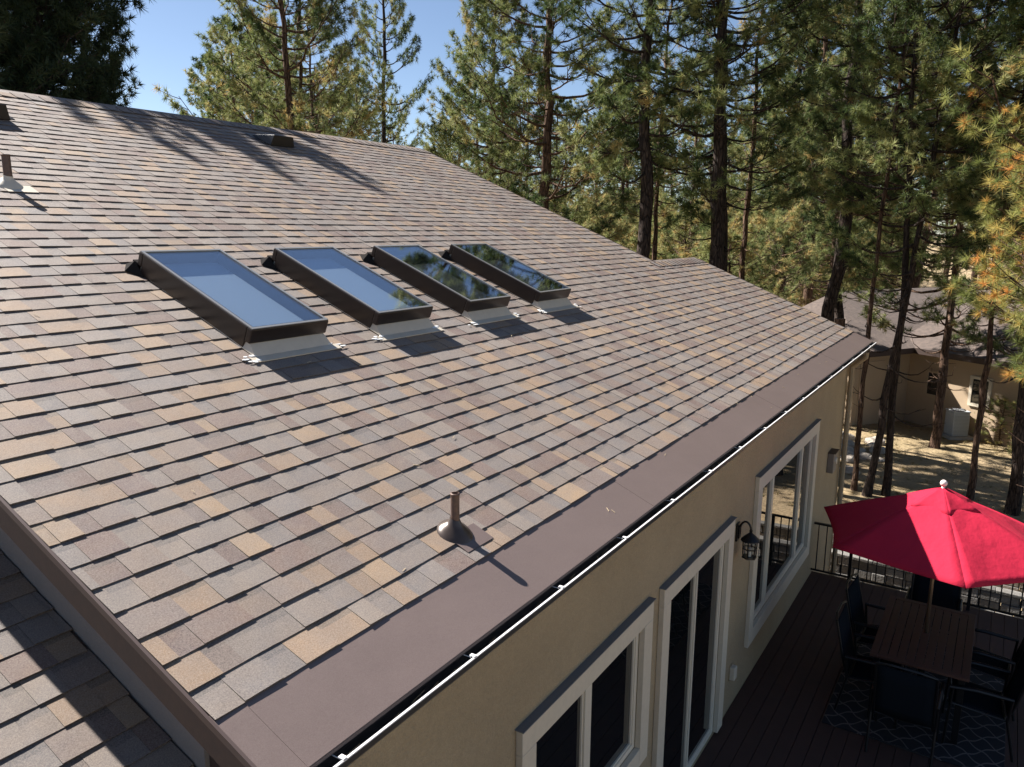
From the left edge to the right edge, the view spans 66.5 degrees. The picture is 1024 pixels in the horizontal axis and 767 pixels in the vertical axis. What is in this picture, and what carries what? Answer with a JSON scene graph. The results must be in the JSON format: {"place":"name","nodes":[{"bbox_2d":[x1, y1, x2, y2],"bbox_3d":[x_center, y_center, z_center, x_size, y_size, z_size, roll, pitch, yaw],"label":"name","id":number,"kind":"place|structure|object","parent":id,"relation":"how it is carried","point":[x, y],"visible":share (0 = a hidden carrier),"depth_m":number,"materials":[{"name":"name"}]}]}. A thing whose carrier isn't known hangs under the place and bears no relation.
{"place":"outdoors","nodes":[
{"label":"outdoors","id":0,"kind":"place"},
{"bbox_2d":[1,0,1023,234],"label":"sky","id":1,"kind":"structure","parent":0,"point":[165,37],"materials":[{"name":"blue"}]},
{"bbox_2d":[677,237,1023,616],"bbox_3d":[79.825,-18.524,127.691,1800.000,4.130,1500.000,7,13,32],"label":"ground","id":2,"kind":"structure","parent":0,"point":[989,461],"depth_m":21.05,"materials":[{"name":"beige soil"}]},
{"bbox_2d":[0,0,124,100],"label":"pine tree","id":3,"kind":"object","parent":2,"relation":"on","point":[13,47],"visible":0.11,"depth_m":12.14,"materials":[{"name":"green plant"}]},
{"bbox_2d":[0,0,130,106],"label":"pine tree","id":4,"kind":"object","parent":2,"relation":"on","point":[114,75],"visible":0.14,"depth_m":12.95,"materials":[{"name":"green plant"}]},
{"bbox_2d":[5,1,144,106],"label":"pine tree","id":5,"kind":"object","parent":2,"relation":"on","point":[129,55],"visible":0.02,"depth_m":18.32,"materials":[{"name":"green plant"}]},
{"bbox_2d":[0,0,155,100],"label":"pine tree","id":6,"kind":"object","parent":2,"relation":"on","point":[72,28],"visible":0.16,"depth_m":12.77,"materials":[{"name":"green plant"}]},
{"bbox_2d":[171,52,249,123],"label":"pine tree","id":7,"kind":"object","parent":2,"relation":"on","point":[199,66],"visible":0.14,"depth_m":32.84,"materials":[{"name":"green plant"}]},
{"bbox_2d":[184,13,281,125],"bbox_3d":[-10.110,-6.630,29.506,4.564,13.968,5.137,10,15,40],"label":"pine tree","id":8,"kind":"object","parent":2,"relation":"on","point":[208,102],"visible":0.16,"depth_m":28.15,"materials":[{"name":"green plant"}]},
{"bbox_2d":[200,10,307,127],"bbox_3d":[-13.002,-10.575,40.842,7.069,17.114,7.184,-1,11,-6],"label":"pine tree","id":9,"kind":"object","parent":2,"relation":"on","point":[261,72],"visible":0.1,"depth_m":39.22,"materials":[{"name":"green plant"}]},
{"bbox_2d":[219,17,310,121],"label":"pine tree","id":10,"kind":"object","parent":2,"relation":"on","point":[259,70],"visible":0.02,"depth_m":46.59,"materials":[{"name":"green plant"}]},
{"bbox_2d":[243,66,291,126],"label":"pine tree","id":11,"kind":"object","parent":2,"relation":"on","point":[266,73],"visible":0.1,"depth_m":42.90,"materials":[{"name":"green plant"}]},
{"bbox_2d":[151,0,391,139],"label":"pine tree","id":12,"kind":"object","parent":2,"relation":"on","point":[315,8],"visible":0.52,"depth_m":21.56,"materials":[{"name":"green plant"}]},
{"bbox_2d":[225,0,367,138],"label":"pine tree","id":13,"kind":"object","parent":2,"relation":"on","point":[300,66],"visible":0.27,"depth_m":23.49,"materials":[{"name":"green plant"}]},
{"bbox_2d":[260,9,362,135],"bbox_3d":[-9.344,-9.309,36.825,5.304,16.235,5.971,-6,13,-30],"label":"pine tree","id":14,"kind":"object","parent":2,"relation":"on","point":[321,60],"visible":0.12,"depth_m":35.78,"materials":[{"name":"green plant"}]},
{"bbox_2d":[294,66,348,137],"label":"pine tree","id":15,"kind":"object","parent":2,"relation":"on","point":[315,109],"visible":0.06,"depth_m":41.86,"materials":[{"name":"green plant"}]},
{"bbox_2d":[330,67,392,143],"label":"pine tree","id":16,"kind":"object","parent":2,"relation":"on","point":[363,98],"visible":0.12,"depth_m":57.81,"materials":[{"name":"green plant"}]},
{"bbox_2d":[343,91,392,142],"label":"pine tree","id":17,"kind":"object","parent":2,"relation":"on","point":[380,129],"visible":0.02,"depth_m":67.35,"materials":[{"name":"green plant"}]},
{"bbox_2d":[331,0,438,148],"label":"pine tree","id":18,"kind":"object","parent":2,"relation":"on","point":[394,19],"visible":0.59,"depth_m":28.71,"materials":[{"name":"green plant"}]},
{"bbox_2d":[0,89,875,766],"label":"house","id":19,"kind":"structure","parent":2,"relation":"on","point":[184,299],"depth_m":5.01,"materials":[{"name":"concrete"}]},
{"bbox_2d":[0,550,194,766],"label":"porch roof","id":20,"kind":"structure","parent":19,"relation":"attached to","point":[67,699],"depth_m":3.07,"materials":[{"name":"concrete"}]},
{"bbox_2d":[33,207,859,755],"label":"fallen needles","id":21,"kind":"object","parent":19,"relation":"on","point":[569,579],"visible":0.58,"depth_m":3.85,"materials":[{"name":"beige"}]},
{"bbox_2d":[516,602,653,766],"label":"window","id":22,"kind":"structure","parent":19,"relation":"in","point":[592,724],"depth_m":5.24,"materials":[{"name":"beige plastic"}]},
{"bbox_2d":[651,519,735,766],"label":"sliding door","id":23,"kind":"structure","parent":19,"relation":"in","point":[689,616],"depth_m":6.85,"materials":[{"name":"beige plastic"}]},
{"bbox_2d":[728,663,736,680],"bbox_3d":[2.248,2.939,7.937,0.060,0.160,0.100,7,13,32],"label":"outlet cover","id":24,"kind":"object","parent":19,"relation":"attached to","point":[732,672],"visible":1,"depth_m":7.90,"materials":[{"name":"beige paint"}]},
{"bbox_2d":[735,521,759,559],"bbox_3d":[2.274,1.507,7.520,0.224,0.377,0.180,7,13,32],"label":"wall lantern","id":25,"kind":"object","parent":19,"relation":"attached to","point":[750,537],"depth_m":7.50,"materials":[{"name":"black metal"}]},
{"bbox_2d":[744,422,819,647],"bbox_3d":[3.261,1.644,9.359,0.097,1.900,2.940,7,13,32],"label":"window","id":26,"kind":"structure","parent":19,"relation":"in","point":[781,497],"depth_m":9.27,"materials":[{"name":"beige plastic"}]},
{"bbox_2d":[826,448,839,473],"bbox_3d":[4.721,1.142,11.490,0.109,0.312,0.290,7,13,32],"label":"meter box","id":27,"kind":"object","parent":19,"relation":"attached to","point":[832,461],"visible":1,"depth_m":11.40,"materials":[{"name":"grey metal"}]},
{"bbox_2d":[423,84,488,172],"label":"pine tree","id":28,"kind":"object","parent":2,"relation":"on","point":[469,123],"visible":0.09,"depth_m":64.75,"materials":[{"name":"green plant"}]},
{"bbox_2d":[429,74,523,185],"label":"pine tree","id":29,"kind":"object","parent":2,"relation":"on","point":[464,106],"visible":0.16,"depth_m":41.88,"materials":[{"name":"green plant"}]},
{"bbox_2d":[456,87,525,187],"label":"pine tree","id":30,"kind":"object","parent":2,"relation":"on","point":[488,103],"visible":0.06,"depth_m":82.06,"materials":[{"name":"green plant"}]},
{"bbox_2d":[414,0,582,211],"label":"pine tree","id":31,"kind":"object","parent":2,"relation":"on","point":[461,128],"visible":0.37,"depth_m":25.02,"materials":[{"name":"green plant"}]},
{"bbox_2d":[496,92,541,192],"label":"pine tree","id":32,"kind":"object","parent":2,"relation":"on","point":[520,120],"visible":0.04,"depth_m":84.89,"materials":[{"name":"green plant"}]},
{"bbox_2d":[494,54,567,203],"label":"pine tree","id":33,"kind":"object","parent":2,"relation":"on","point":[520,157],"visible":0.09,"depth_m":53.41,"materials":[{"name":"green plant"}]},
{"bbox_2d":[415,0,676,248],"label":"pine tree","id":34,"kind":"object","parent":2,"relation":"on","point":[544,63],"visible":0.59,"depth_m":22.14,"materials":[{"name":"green plant"}]},
{"bbox_2d":[524,91,588,218],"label":"pine tree","id":35,"kind":"object","parent":2,"relation":"on","point":[564,104],"visible":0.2,"depth_m":51.31,"materials":[{"name":"green plant"}]},
{"bbox_2d":[549,190,577,215],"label":"young pine","id":36,"kind":"object","parent":2,"relation":"on","point":[564,204],"visible":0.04,"depth_m":55.84,"materials":[{"name":"green plant"}]},
{"bbox_2d":[540,99,590,212],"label":"pine tree","id":37,"kind":"object","parent":2,"relation":"on","point":[570,101],"visible":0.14,"depth_m":88.34,"materials":[{"name":"green plant"}]},
{"bbox_2d":[559,185,618,220],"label":"young pine","id":38,"kind":"object","parent":2,"relation":"on","point":[597,196],"visible":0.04,"depth_m":53.26,"materials":[{"name":"green plant"}]},
{"bbox_2d":[570,188,630,238],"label":"young pine","id":39,"kind":"object","parent":2,"relation":"on","point":[605,195],"visible":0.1,"depth_m":48.13,"materials":[{"name":"green plant"}]},
{"bbox_2d":[561,75,640,216],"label":"pine tree","id":40,"kind":"object","parent":2,"relation":"on","point":[592,81],"visible":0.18,"depth_m":60.43,"materials":[{"name":"green plant"}]},
{"bbox_2d":[584,203,635,250],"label":"young pine","id":41,"kind":"object","parent":2,"relation":"on","point":[624,218],"visible":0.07,"depth_m":37.89,"materials":[{"name":"green plant"}]},
{"bbox_2d":[589,66,657,212],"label":"pine tree","id":42,"kind":"object","parent":2,"relation":"on","point":[615,181],"visible":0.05,"depth_m":64.58,"materials":[{"name":"green plant"}]},
{"bbox_2d":[585,60,665,219],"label":"pine tree","id":43,"kind":"object","parent":2,"relation":"on","point":[610,188],"visible":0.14,"depth_m":51.26,"materials":[{"name":"green plant"}]},
{"bbox_2d":[617,214,675,258],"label":"young pine","id":44,"kind":"object","parent":2,"relation":"on","point":[637,226],"visible":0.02,"depth_m":45.76,"materials":[{"name":"green plant"}]},
{"bbox_2d":[615,226,678,259],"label":"young pine","id":45,"kind":"object","parent":2,"relation":"on","point":[632,243],"visible":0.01,"depth_m":28.96,"materials":[{"name":"green plant"}]},
{"bbox_2d":[545,0,760,257],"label":"pine tree","id":46,"kind":"object","parent":2,"relation":"on","point":[647,176],"visible":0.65,"depth_m":20.31,"materials":[{"name":"green plant"}]},
{"bbox_2d":[600,0,714,259],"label":"pine tree","id":47,"kind":"object","parent":2,"relation":"on","point":[657,196],"visible":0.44,"depth_m":24.28,"materials":[{"name":"green plant"}]},
{"bbox_2d":[635,190,683,252],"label":"young pine","id":48,"kind":"object","parent":2,"relation":"on","point":[667,211],"visible":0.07,"depth_m":68.42,"materials":[{"name":"green plant"}]},
{"bbox_2d":[636,95,700,236],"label":"pine tree","id":49,"kind":"object","parent":2,"relation":"on","point":[679,144],"visible":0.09,"depth_m":75.60,"materials":[{"name":"green plant"}]},
{"bbox_2d":[673,112,711,244],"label":"pine tree","id":50,"kind":"object","parent":2,"relation":"on","point":[690,143],"visible":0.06,"depth_m":82.69,"materials":[{"name":"green plant"}]},
{"bbox_2d":[652,196,740,273],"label":"young pine","id":51,"kind":"object","parent":2,"relation":"on","point":[681,222],"visible":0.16,"depth_m":32.19,"materials":[{"name":"green plant"}]},
{"bbox_2d":[652,52,741,256],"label":"pine tree","id":52,"kind":"object","parent":2,"relation":"on","point":[696,139],"visible":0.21,"depth_m":43.91,"materials":[{"name":"green plant"}]},
{"bbox_2d":[679,119,734,230],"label":"pine tree","id":53,"kind":"object","parent":2,"relation":"on","point":[710,169],"visible":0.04,"depth_m":69.63,"materials":[{"name":"green plant"}]},
{"bbox_2d":[613,0,831,269],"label":"pine tree","id":54,"kind":"object","parent":2,"relation":"on","point":[718,150],"visible":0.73,"depth_m":19.83,"materials":[{"name":"green plant"}]},
{"bbox_2d":[589,0,863,271],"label":"pine tree","id":55,"kind":"object","parent":2,"relation":"on","point":[686,206],"visible":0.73,"depth_m":20.25,"materials":[{"name":"green plant"}]},
{"bbox_2d":[675,211,802,298],"bbox_3d":[7.457,-2.522,27.190,4.963,7.011,4.636,-10,15,-41],"label":"young pine","id":56,"kind":"object","parent":2,"relation":"on","point":[749,267],"visible":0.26,"depth_m":26.68,"materials":[{"name":"green plant"}]},
{"bbox_2d":[728,225,772,286],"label":"young pine","id":57,"kind":"object","parent":2,"relation":"on","point":[739,230],"visible":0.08,"depth_m":42.25,"materials":[{"name":"green plant"}]},
{"bbox_2d":[727,124,774,236],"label":"pine tree","id":58,"kind":"object","parent":2,"relation":"on","point":[744,177],"visible":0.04,"depth_m":64.44,"materials":[{"name":"green plant"}]},
{"bbox_2d":[690,0,820,279],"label":"pine tree","id":59,"kind":"object","parent":2,"relation":"on","point":[747,204],"visible":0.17,"depth_m":25.07,"materials":[{"name":"green plant"}]},
{"bbox_2d":[731,198,796,289],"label":"young pine","id":60,"kind":"object","parent":2,"relation":"on","point":[749,217],"visible":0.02,"depth_m":57.12,"materials":[{"name":"green plant"}]},
{"bbox_2d":[727,64,810,287],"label":"pine tree","id":61,"kind":"object","parent":2,"relation":"on","point":[741,173],"visible":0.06,"depth_m":61.53,"materials":[{"name":"green plant"}]},
{"bbox_2d":[735,102,810,288],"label":"pine tree","id":62,"kind":"object","parent":2,"relation":"on","point":[756,184],"visible":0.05,"depth_m":46.63,"materials":[{"name":"green plant"}]},
{"bbox_2d":[754,275,797,303],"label":"young pine","id":63,"kind":"object","parent":2,"relation":"on","point":[776,291],"visible":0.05,"depth_m":27.98,"materials":[{"name":"green plant"}]},
{"bbox_2d":[731,200,828,306],"bbox_3d":[10.657,-3.750,32.126,5.453,7.703,5.094,0,11,-4],"label":"young pine","id":64,"kind":"object","parent":2,"relation":"on","point":[775,224],"visible":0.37,"depth_m":31.23,"materials":[{"name":"green plant"}]},
{"bbox_2d":[729,5,857,292],"bbox_3d":[14.262,-11.511,39.916,6.868,19.514,6.802,-4,12,-20],"label":"pine tree","id":65,"kind":"object","parent":2,"relation":"on","point":[799,70],"visible":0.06,"depth_m":39.58,"materials":[{"name":"green plant"}]},
{"bbox_2d":[747,11,867,305],"bbox_3d":[14.968,-10.482,39.355,6.516,17.717,5.788,6,13,27],"label":"pine tree","id":66,"kind":"object","parent":2,"relation":"on","point":[803,222],"visible":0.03,"depth_m":39.32,"materials":[{"name":"green plant"}]},
{"bbox_2d":[729,0,911,305],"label":"pine tree","id":67,"kind":"object","parent":2,"relation":"on","point":[807,292],"visible":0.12,"depth_m":37.17,"materials":[{"name":"green plant"}]},
{"bbox_2d":[791,225,856,302],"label":"young pine","id":68,"kind":"object","parent":2,"relation":"on","point":[814,293],"visible":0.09,"depth_m":45.47,"materials":[{"name":"green plant"}]},
{"bbox_2d":[787,197,883,303],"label":"young pine","id":69,"kind":"object","parent":2,"relation":"on","point":[864,252],"visible":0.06,"depth_m":43.32,"materials":[{"name":"green plant"}]},
{"bbox_2d":[771,48,913,300],"bbox_3d":[15.145,-8.447,36.931,6.117,14.809,6.217,-8,14,-37],"label":"pine tree","id":70,"kind":"object","parent":2,"relation":"on","point":[833,243],"visible":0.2,"depth_m":36.58,"materials":[{"name":"green plant"}]},
{"bbox_2d":[780,0,934,321],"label":"pine tree","id":71,"kind":"object","parent":2,"relation":"on","point":[838,305],"visible":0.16,"depth_m":23.79,"materials":[{"name":"green plant"}]},
{"bbox_2d":[755,0,963,324],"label":"pine tree","id":72,"kind":"object","parent":2,"relation":"on","point":[833,287],"visible":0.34,"depth_m":21.11,"materials":[{"name":"green plant"}]},
{"bbox_2d":[844,215,934,289],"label":"young pine","id":73,"kind":"object","parent":2,"relation":"on","point":[889,245],"visible":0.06,"depth_m":46.41,"materials":[{"name":"green plant"}]},
{"bbox_2d":[803,0,1002,490],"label":"pine tree","id":74,"kind":"object","parent":2,"relation":"on","point":[883,195],"visible":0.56,"depth_m":17.57,"materials":[{"name":"green plant"}]},
{"bbox_2d":[789,0,1023,496],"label":"pine tree","id":75,"kind":"object","parent":2,"relation":"on","point":[925,73],"visible":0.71,"depth_m":16.93,"materials":[{"name":"green plant"}]},
{"bbox_2d":[797,0,1023,496],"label":"pine tree","id":76,"kind":"object","parent":2,"relation":"on","point":[954,179],"visible":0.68,"depth_m":16.54,"materials":[{"name":"green plant"}]},
{"bbox_2d":[802,275,1023,447],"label":"neighbour house","id":77,"kind":"structure","parent":2,"relation":"on","point":[911,396],"depth_m":25.17,"materials":[{"name":"paint"}]},
{"bbox_2d":[923,369,937,397],"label":"window","id":78,"kind":"structure","parent":77,"relation":"in","point":[927,392],"depth_m":25.19,"materials":[{"name":"black glass"}]},
{"bbox_2d":[967,375,992,407],"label":"window","id":79,"kind":"structure","parent":77,"relation":"in","point":[973,394],"depth_m":23.83,"materials":[{"name":"white glass"}]},
{"bbox_2d":[811,571,1023,766],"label":"deck frame","id":80,"kind":"object","parent":2,"relation":"on","point":[966,612],"visible":0.1,"depth_m":10.12,"materials":[{"name":"brown paint"}]},
{"bbox_2d":[694,572,1023,766],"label":"deck","id":81,"kind":"structure","parent":80,"relation":"on","point":[774,714],"depth_m":8.21,"materials":[{"name":"brown wood"}]},
{"bbox_2d":[822,631,1005,766],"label":"rug","id":82,"kind":"object","parent":81,"relation":"on","point":[981,741],"visible":0.29,"depth_m":7.75,"materials":[{"name":"blue fabric"}]},
{"bbox_2d":[833,600,908,728],"bbox_3d":[3.674,2.848,8.034,0.680,1.000,0.584,7,13,32],"label":"patio chair","id":83,"kind":"object","parent":82,"relation":"on","point":[856,666],"visible":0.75,"depth_m":8.06,"materials":[{"name":"black metal"}]},
{"bbox_2d":[843,573,912,671],"bbox_3d":[4.069,2.718,8.699,0.680,1.000,0.584,9,14,36],"label":"patio chair","id":84,"kind":"object","parent":82,"relation":"on","point":[858,618],"visible":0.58,"depth_m":8.78,"materials":[{"name":"black metal"}]},
{"bbox_2d":[864,661,944,766],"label":"patio chair","id":85,"kind":"object","parent":82,"relation":"on","point":[916,700],"visible":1,"depth_m":7.12,"materials":[{"name":"black metal"}]},
{"bbox_2d":[867,595,975,744],"bbox_3d":[4.316,2.957,8.219,0.860,0.720,1.500,7,13,32],"label":"patio table","id":86,"kind":"object","parent":82,"relation":"on","point":[960,672],"visible":0.99,"depth_m":7.98,"materials":[{"name":"brown wood"}]},
{"bbox_2d":[824,480,1023,704],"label":"patio umbrella","id":87,"kind":"object","parent":82,"relation":"on","point":[944,534],"visible":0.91,"depth_m":7.51,"materials":[{"name":"red fabric"}]},
{"bbox_2d":[904,573,962,657],"bbox_3d":[4.916,2.641,9.117,0.584,1.000,0.680,7,13,32],"label":"patio chair","id":88,"kind":"object","parent":82,"relation":"on","point":[946,595],"visible":0.3,"depth_m":9.26,"materials":[{"name":"black metal"}]},
{"bbox_2d":[941,651,1023,762],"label":"patio chair","id":89,"kind":"object","parent":82,"relation":"on","point":[993,703],"visible":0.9,"depth_m":7.45,"materials":[{"name":"black metal"}]},
{"bbox_2d":[948,628,1023,720],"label":"patio chair","id":90,"kind":"object","parent":82,"relation":"on","point":[987,657],"visible":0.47,"depth_m":8.13,"materials":[{"name":"black metal"}]},
{"bbox_2d":[810,522,1023,617],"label":"deck railing","id":91,"kind":"object","parent":81,"relation":"on","point":[968,604],"visible":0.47,"depth_m":10.69,"materials":[{"name":"black metal"}]},
{"bbox_2d":[826,0,1023,448],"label":"pine tree","id":92,"kind":"object","parent":2,"relation":"on","point":[949,336],"visible":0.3,"depth_m":22.42,"materials":[{"name":"green plant"}]},
{"bbox_2d":[829,549,1023,618],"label":"retaining wall","id":93,"kind":"structure","parent":2,"relation":"on","point":[1005,599],"depth_m":12.93,"materials":[{"name":"stone"}]},
{"bbox_2d":[832,541,1022,592],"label":"retaining wall","id":94,"kind":"structure","parent":2,"relation":"on","point":[1017,586],"depth_m":13.38,"materials":[{"name":"stone"}]},
{"bbox_2d":[837,421,1023,518],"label":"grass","id":95,"kind":"structure","parent":2,"relation":"on","point":[903,469],"depth_m":21.13,"materials":[{"name":"plant"}]},
{"bbox_2d":[855,0,1015,288],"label":"pine tree","id":96,"kind":"object","parent":2,"relation":"on","point":[916,282],"visible":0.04,"depth_m":36.36,"materials":[{"name":"green plant"}]},
{"bbox_2d":[942,408,973,439],"bbox_3d":[13.731,1.234,24.107,0.738,0.902,0.738,0,11,0],"label":"air conditioner","id":97,"kind":"object","parent":2,"relation":"on","point":[956,424],"visible":0.99,"depth_m":23.89,"materials":[{"name":"grey metal"}]},
{"bbox_2d":[927,129,992,285],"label":"pine tree","id":98,"kind":"object","parent":2,"relation":"on","point":[952,224],"visible":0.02,"depth_m":70.29,"materials":[{"name":"green plant"}]},
{"bbox_2d":[905,0,1023,515],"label":"pine tree","id":99,"kind":"object","parent":2,"relation":"on","point":[1013,504],"visible":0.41,"depth_m":16.85,"materials":[{"name":"green plant"}]},
{"bbox_2d":[920,0,1023,499],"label":"pine tree","id":100,"kind":"object","parent":2,"relation":"on","point":[971,489],"visible":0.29,"depth_m":17.81,"materials":[{"name":"green plant"}]},
{"bbox_2d":[921,0,1023,359],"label":"pine tree","id":101,"kind":"object","parent":2,"relation":"on","point":[939,282],"visible":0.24,"depth_m":19.64,"materials":[{"name":"green plant"}]},
{"bbox_2d":[936,40,1023,486],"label":"pine tree","id":102,"kind":"object","parent":2,"relation":"on","point":[1001,274],"visible":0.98,"depth_m":11.51,"materials":[{"name":"green plant"}]},
{"bbox_2d":[951,78,1023,285],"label":"pine tree","id":103,"kind":"object","parent":2,"relation":"on","point":[973,281],"visible":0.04,"depth_m":34.27,"materials":[{"name":"green plant"}]},
{"bbox_2d":[971,395,1016,445],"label":"young pine","id":104,"kind":"object","parent":2,"relation":"on","point":[1002,417],"visible":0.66,"depth_m":23.00,"materials":[{"name":"green plant"}]},
{"bbox_2d":[966,20,1023,361],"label":"pine tree","id":105,"kind":"object","parent":2,"relation":"on","point":[972,91],"visible":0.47,"depth_m":14.96,"materials":[{"name":"green plant"}]},
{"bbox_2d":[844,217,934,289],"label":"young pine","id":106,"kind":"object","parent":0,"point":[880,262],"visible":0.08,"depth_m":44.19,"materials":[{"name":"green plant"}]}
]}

